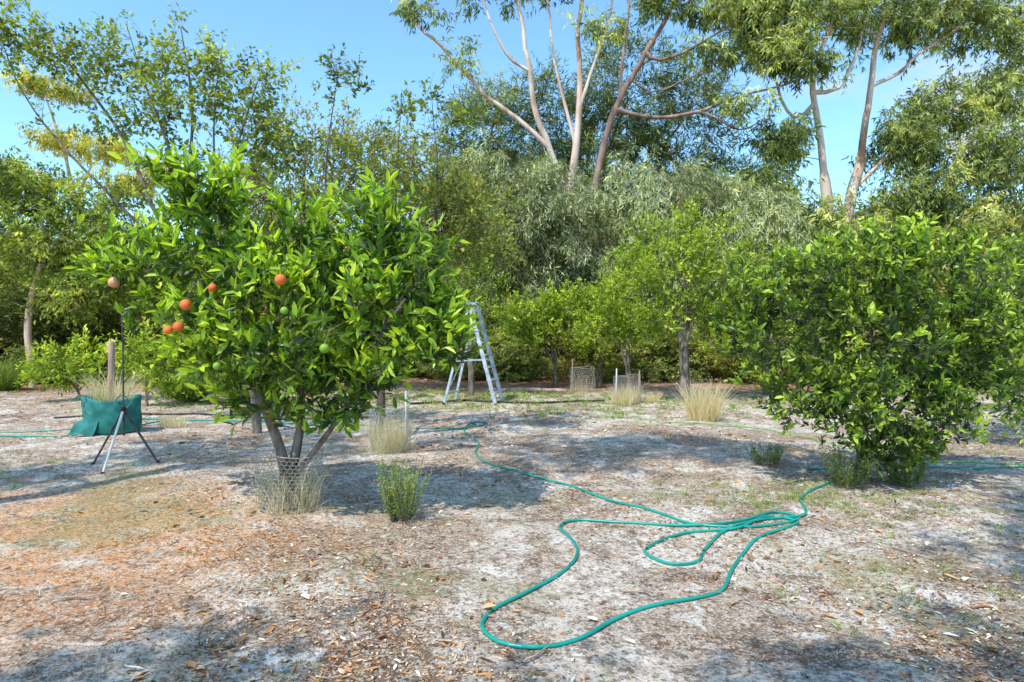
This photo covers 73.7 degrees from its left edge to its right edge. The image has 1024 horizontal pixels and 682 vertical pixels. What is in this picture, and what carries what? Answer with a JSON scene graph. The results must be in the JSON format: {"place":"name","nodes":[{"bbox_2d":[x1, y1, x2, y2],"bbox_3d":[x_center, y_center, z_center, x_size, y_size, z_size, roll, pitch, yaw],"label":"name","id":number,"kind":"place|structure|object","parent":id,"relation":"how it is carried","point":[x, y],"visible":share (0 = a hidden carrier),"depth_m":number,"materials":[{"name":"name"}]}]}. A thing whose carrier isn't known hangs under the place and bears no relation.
{"place":"outdoors","nodes":[
{"label":"outdoors","id":0,"kind":"place"},
{"bbox_2d":[153,413,188,427],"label":"dry grass","id":1,"kind":"structure","parent":0,"point":[166,424],"depth_m":10.77,"materials":[{"name":"beige plant"}]},
{"bbox_2d":[127,364,222,382],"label":"tussock grass","id":2,"kind":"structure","parent":0,"point":[165,372],"depth_m":15.82,"materials":[{"name":"green plant"}]},
{"bbox_2d":[126,370,229,401],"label":"tussock grass","id":3,"kind":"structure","parent":0,"point":[189,399],"depth_m":14.38,"materials":[{"name":"plant"}]},
{"bbox_2d":[0,363,1023,681],"bbox_3d":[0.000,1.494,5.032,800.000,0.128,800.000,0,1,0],"label":"ground","id":4,"kind":"structure","parent":0,"point":[714,629],"depth_m":4.85,"materials":[{"name":"soil"}]},
{"bbox_2d":[0,353,62,390],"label":"tussock grass","id":5,"kind":"structure","parent":4,"relation":"on","point":[9,374],"depth_m":17.09,"materials":[{"name":"green plant"}]},
{"bbox_2d":[8,324,144,400],"bbox_3d":[-9.110,0.518,14.581,2.841,1.789,1.672,0,1,0],"label":"garden shrub","id":6,"kind":"object","parent":4,"relation":"on","point":[72,368],"visible":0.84,"depth_m":14.47,"materials":[{"name":"green plant"}]},
{"bbox_2d":[0,421,159,436],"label":"garden hose","id":7,"kind":"object","parent":4,"relation":"on","point":[54,435],"visible":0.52,"depth_m":10.01,"materials":[{"name":"teal rubber"}]},
{"bbox_2d":[0,145,162,387],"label":"gum tree","id":8,"kind":"object","parent":4,"relation":"on","point":[48,208],"visible":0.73,"depth_m":18.12,"materials":[{"name":"green plant"}]},
{"bbox_2d":[0,63,170,240],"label":"gum tree","id":9,"kind":"object","parent":4,"relation":"on","point":[45,139],"visible":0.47,"depth_m":34.37,"materials":[{"name":"green plant"}]},
{"bbox_2d":[64,368,147,435],"bbox_3d":[-5.927,0.869,10.149,1.178,0.982,1.100,0,1,0],"label":"planter bag","id":10,"kind":"object","parent":4,"relation":"on","point":[98,419],"visible":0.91,"depth_m":9.92,"materials":[{"name":"fabric"}]},
{"bbox_2d":[64,385,154,419],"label":"dry grass","id":11,"kind":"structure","parent":4,"relation":"on","point":[103,399],"depth_m":10.06,"materials":[{"name":"beige plant"}]},
{"bbox_2d":[108,341,114,396],"bbox_3d":[-6.238,0.738,10.618,0.126,1.480,0.096,0,1,0],"label":"wooden post","id":12,"kind":"object","parent":4,"relation":"on","point":[111,356],"visible":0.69,"depth_m":10.57,"materials":[{"name":"brown wood"}]},
{"bbox_2d":[91,307,159,473],"bbox_3d":[-4.510,0.535,7.698,0.825,1.844,0.575,0,1,0],"label":"sprinkler tripod","id":13,"kind":"object","parent":4,"relation":"on","point":[123,413],"visible":0.94,"depth_m":7.76,"materials":[{"name":"grey metal"}]},
{"bbox_2d":[103,315,218,406],"bbox_3d":[-6.837,0.373,13.656,2.273,1.990,1.688,0,1,0],"label":"garden shrub","id":14,"kind":"object","parent":4,"relation":"on","point":[160,381],"visible":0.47,"depth_m":13.48,"materials":[{"name":"green plant"}]},
{"bbox_2d":[0,0,324,433],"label":"tree","id":15,"kind":"object","parent":4,"relation":"on","point":[166,97],"visible":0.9,"depth_m":9.82,"materials":[{"name":"plant"}]},
{"bbox_2d":[54,413,372,420],"bbox_3d":[-5.248,1.329,12.081,5.509,0.129,0.332,0,1,0],"label":"black poly pipe","id":16,"kind":"object","parent":4,"relation":"on","point":[192,414],"visible":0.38,"depth_m":12.18,"materials":[{"name":"black plastic"}]},
{"bbox_2d":[199,381,286,403],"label":"tussock grass","id":17,"kind":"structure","parent":4,"relation":"on","point":[245,392],"depth_m":14.01,"materials":[{"name":"green plant"}]},
{"bbox_2d":[62,137,490,510],"bbox_3d":[-1.978,-0.099,6.045,3.663,3.273,2.297,0,1,22],"label":"orange tree","id":18,"kind":"object","parent":4,"relation":"on","point":[261,360],"visible":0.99,"depth_m":5.63,"materials":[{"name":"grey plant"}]},
{"bbox_2d":[236,443,335,517],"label":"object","id":19,"kind":"object","parent":4,"relation":"on","point":[302,494],"visible":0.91,"depth_m":5.91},
{"bbox_2d":[286,332,415,398],"bbox_3d":[-3.939,0.509,14.923,3.800,1.691,1.803,0,1,0],"label":"garden shrub","id":20,"kind":"object","parent":4,"relation":"on","point":[407,357],"visible":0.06,"depth_m":14.88,"materials":[{"name":"green plant"}]},
{"bbox_2d":[186,80,525,395],"bbox_3d":[-3.745,-2.371,16.058,8.206,7.428,4.033,0,1,0],"label":"wattle tree","id":21,"kind":"object","parent":4,"relation":"on","point":[408,171],"visible":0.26,"depth_m":15.68,"materials":[{"name":"green plant"}]},
{"bbox_2d":[355,391,419,454],"bbox_3d":[-1.638,1.064,8.974,0.999,0.815,0.942,0,1,0],"label":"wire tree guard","id":22,"kind":"object","parent":4,"relation":"on","point":[387,435],"visible":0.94,"depth_m":8.87,"materials":[{"name":"beige"}]},
{"bbox_2d":[272,42,527,436],"bbox_3d":[-1.613,-1.371,9.657,3.580,5.645,1.801,0,1,11],"label":"apple tree","id":23,"kind":"object","parent":4,"relation":"on","point":[438,190],"visible":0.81,"depth_m":9.63,"materials":[{"name":"green plant"}]},
{"bbox_2d":[375,455,431,525],"bbox_3d":[-0.914,1.232,5.710,0.484,0.572,0.506,0,1,-20],"label":"rosemary shrub","id":24,"kind":"object","parent":4,"relation":"on","point":[405,509],"visible":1,"depth_m":5.67,"materials":[{"name":"green plant"}]},
{"bbox_2d":[0,418,832,648],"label":"garden hose","id":25,"kind":"object","parent":4,"relation":"on","point":[745,523],"visible":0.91,"depth_m":5.29,"materials":[{"name":"teal rubber"}]},
{"bbox_2d":[442,302,503,404],"bbox_3d":[-0.795,0.256,14.184,1.197,2.116,0.674,0,1,11],"label":"step ladder","id":26,"kind":"object","parent":4,"relation":"on","point":[486,369],"visible":0.62,"depth_m":14.17,"materials":[{"name":"metal"}]},
{"bbox_2d":[428,229,534,395],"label":"peach tree","id":27,"kind":"object","parent":4,"relation":"on","point":[471,383],"visible":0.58,"depth_m":15.55,"materials":[{"name":"green plant"}]},
{"bbox_2d":[410,399,603,403],"bbox_3d":[-0.037,1.276,14.324,4.175,0.103,0.446,0,1,-8],"label":"black poly pipe","id":28,"kind":"object","parent":4,"relation":"on","point":[521,402],"visible":0.78,"depth_m":14.29,"materials":[{"name":"black plastic"}]},
{"bbox_2d":[0,371,1023,681],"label":"leaf litter","id":29,"kind":"object","parent":4,"relation":"on","point":[442,643],"visible":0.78,"depth_m":4.25,"materials":[{"name":"brown plant"}]},
{"bbox_2d":[0,154,1023,387],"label":"distant trees","id":30,"kind":"object","parent":4,"relation":"on","point":[509,357],"visible":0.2,"depth_m":19.86,"materials":[{"name":"green plant"}]},
{"bbox_2d":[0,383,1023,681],"bbox_3d":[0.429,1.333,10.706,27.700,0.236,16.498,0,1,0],"label":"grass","id":31,"kind":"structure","parent":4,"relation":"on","point":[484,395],"depth_m":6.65,"materials":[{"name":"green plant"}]},
{"bbox_2d":[389,0,634,354],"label":"gum tree","id":32,"kind":"object","parent":4,"relation":"on","point":[408,14],"visible":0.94,"depth_m":24.76,"materials":[{"name":"green plant"}]},
{"bbox_2d":[400,128,643,376],"bbox_3d":[0.240,-2.698,21.933,8.835,8.357,4.834,0,1,0],"label":"peppermint tree","id":33,"kind":"object","parent":4,"relation":"on","point":[550,216],"visible":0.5,"depth_m":21.10,"materials":[{"name":"green plant"}]},
{"bbox_2d":[487,387,566,392],"bbox_3d":[0.353,1.178,16.456,1.917,0.115,0.249,0,1,3],"label":"fallen log","id":34,"kind":"object","parent":4,"relation":"on","point":[524,389],"visible":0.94,"depth_m":16.43,"materials":[{"name":"grey wood"}]},
{"bbox_2d":[498,277,595,387],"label":"lemon tree","id":35,"kind":"object","parent":4,"relation":"on","point":[548,316],"visible":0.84,"depth_m":18.12,"materials":[{"name":"green plant"}]},
{"bbox_2d":[566,359,597,391],"bbox_3d":[1.731,0.862,17.048,0.979,0.845,0.851,-1,2,-39],"label":"wire tree guard","id":36,"kind":"object","parent":4,"relation":"on","point":[579,382],"visible":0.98,"depth_m":16.96,"materials":[{"name":"grey metal"}]},
{"bbox_2d":[552,279,645,387],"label":"lemon tree","id":37,"kind":"object","parent":4,"relation":"on","point":[582,342],"visible":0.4,"depth_m":17.74,"materials":[{"name":"green plant"}]},
{"bbox_2d":[408,18,798,269],"bbox_3d":[3.687,-6.346,28.733,17.086,14.902,7.283,0,1,0],"label":"sheoak tree","id":38,"kind":"object","parent":4,"relation":"on","point":[650,137],"visible":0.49,"depth_m":27.88,"materials":[{"name":"plant"}]},
{"bbox_2d":[572,239,675,394],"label":"plum tree","id":39,"kind":"object","parent":4,"relation":"on","point":[619,319],"visible":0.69,"depth_m":16.10,"materials":[{"name":"green plant"}]},
{"bbox_2d":[606,385,643,404],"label":"dry grass","id":40,"kind":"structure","parent":4,"relation":"on","point":[619,398],"depth_m":14.23,"materials":[{"name":"beige plant"}]},
{"bbox_2d":[608,368,646,404],"bbox_3d":[2.458,0.970,14.541,0.971,0.788,0.954,0,1,0],"label":"wire tree guard","id":41,"kind":"object","parent":4,"relation":"on","point":[638,385],"visible":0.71,"depth_m":14.44,"materials":[{"name":"grey metal"}]},
{"bbox_2d":[596,191,779,400],"bbox_3d":[3.831,-0.889,14.820,3.872,4.528,2.221,0,1,-14],"label":"plum tree","id":42,"kind":"object","parent":4,"relation":"on","point":[683,326],"visible":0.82,"depth_m":14.62,"materials":[{"name":"green plant"}]},
{"bbox_2d":[576,137,819,376],"bbox_3d":[5.848,-2.426,21.646,8.076,7.365,4.784,0,1,0],"label":"peppermint tree","id":43,"kind":"object","parent":4,"relation":"on","point":[762,212],"visible":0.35,"depth_m":20.81,"materials":[{"name":"green plant"}]},
{"bbox_2d":[588,0,854,353],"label":"gum tree","id":44,"kind":"object","parent":4,"relation":"on","point":[787,60],"visible":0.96,"depth_m":23.86,"materials":[{"name":"green plant"}]},
{"bbox_2d":[744,442,784,465],"bbox_3d":[2.931,1.312,7.912,0.387,0.246,0.372,0,1,-17],"label":"weed plant","id":45,"kind":"object","parent":4,"relation":"on","point":[774,459],"visible":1,"depth_m":7.88,"materials":[{"name":"green plant"}]},
{"bbox_2d":[700,222,864,394],"bbox_3d":[6.427,-0.694,15.653,4.024,4.008,2.469,0,1,0],"label":"apple tree","id":46,"kind":"object","parent":4,"relation":"on","point":[754,253],"visible":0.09,"depth_m":15.65,"materials":[{"name":"green plant"}]},
{"bbox_2d":[692,0,909,265],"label":"gum tree","id":47,"kind":"object","parent":4,"relation":"on","point":[782,145],"visible":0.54,"depth_m":24.50,"materials":[{"name":"green plant"}]},
{"bbox_2d":[597,415,1023,464],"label":"garden hose","id":48,"kind":"object","parent":4,"relation":"on","point":[817,439],"visible":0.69,"depth_m":9.97,"materials":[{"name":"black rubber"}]},
{"bbox_2d":[818,438,888,489],"bbox_3d":[3.268,1.184,6.560,0.604,0.462,0.530,0,1,0],"label":"weed plant","id":49,"kind":"object","parent":4,"relation":"on","point":[850,475],"visible":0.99,"depth_m":6.55,"materials":[{"name":"green plant"}]},
{"bbox_2d":[707,208,1023,480],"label":"citrus tree","id":50,"kind":"object","parent":4,"relation":"on","point":[892,287],"visible":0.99,"depth_m":6.66,"materials":[{"name":"green plant"}]},
{"bbox_2d":[878,451,933,487],"bbox_3d":[3.904,1.249,6.795,0.527,0.381,0.468,0,1,0],"label":"weed plant","id":51,"kind":"object","parent":4,"relation":"on","point":[897,477],"visible":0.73,"depth_m":6.73,"materials":[{"name":"green plant"}]},
{"bbox_2d":[807,463,1023,469],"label":"garden hose","id":52,"kind":"object","parent":4,"relation":"on","point":[940,467],"visible":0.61,"depth_m":7.65,"materials":[{"name":"rubber"}]},
{"bbox_2d":[834,0,1023,263],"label":"gum tree","id":53,"kind":"object","parent":4,"relation":"on","point":[917,147],"visible":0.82,"depth_m":25.43,"materials":[{"name":"green plant"}]},
{"bbox_2d":[909,222,1023,443],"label":"citrus tree","id":54,"kind":"object","parent":4,"relation":"on","point":[1014,241],"visible":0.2,"depth_m":9.30,"materials":[{"name":"green plant"}]},
{"bbox_2d":[953,233,1023,401],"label":"citrus tree","id":55,"kind":"object","parent":4,"relation":"on","point":[982,398],"visible":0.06,"depth_m":12.52,"materials":[{"name":"green plant"}]},
{"bbox_2d":[0,0,1023,244],"label":"sky","id":56,"kind":"structure","parent":0,"point":[295,30],"materials":[{"name":"blue"}]},
{"bbox_2d":[642,390,661,402],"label":"dry grass","id":57,"kind":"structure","parent":0,"point":[656,399],"depth_m":14.59,"materials":[{"name":"beige plant"}]},
{"bbox_2d":[668,376,737,421],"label":"dry grass","id":58,"kind":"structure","parent":0,"point":[706,409],"depth_m":11.66,"materials":[{"name":"beige plant"}]}
]}

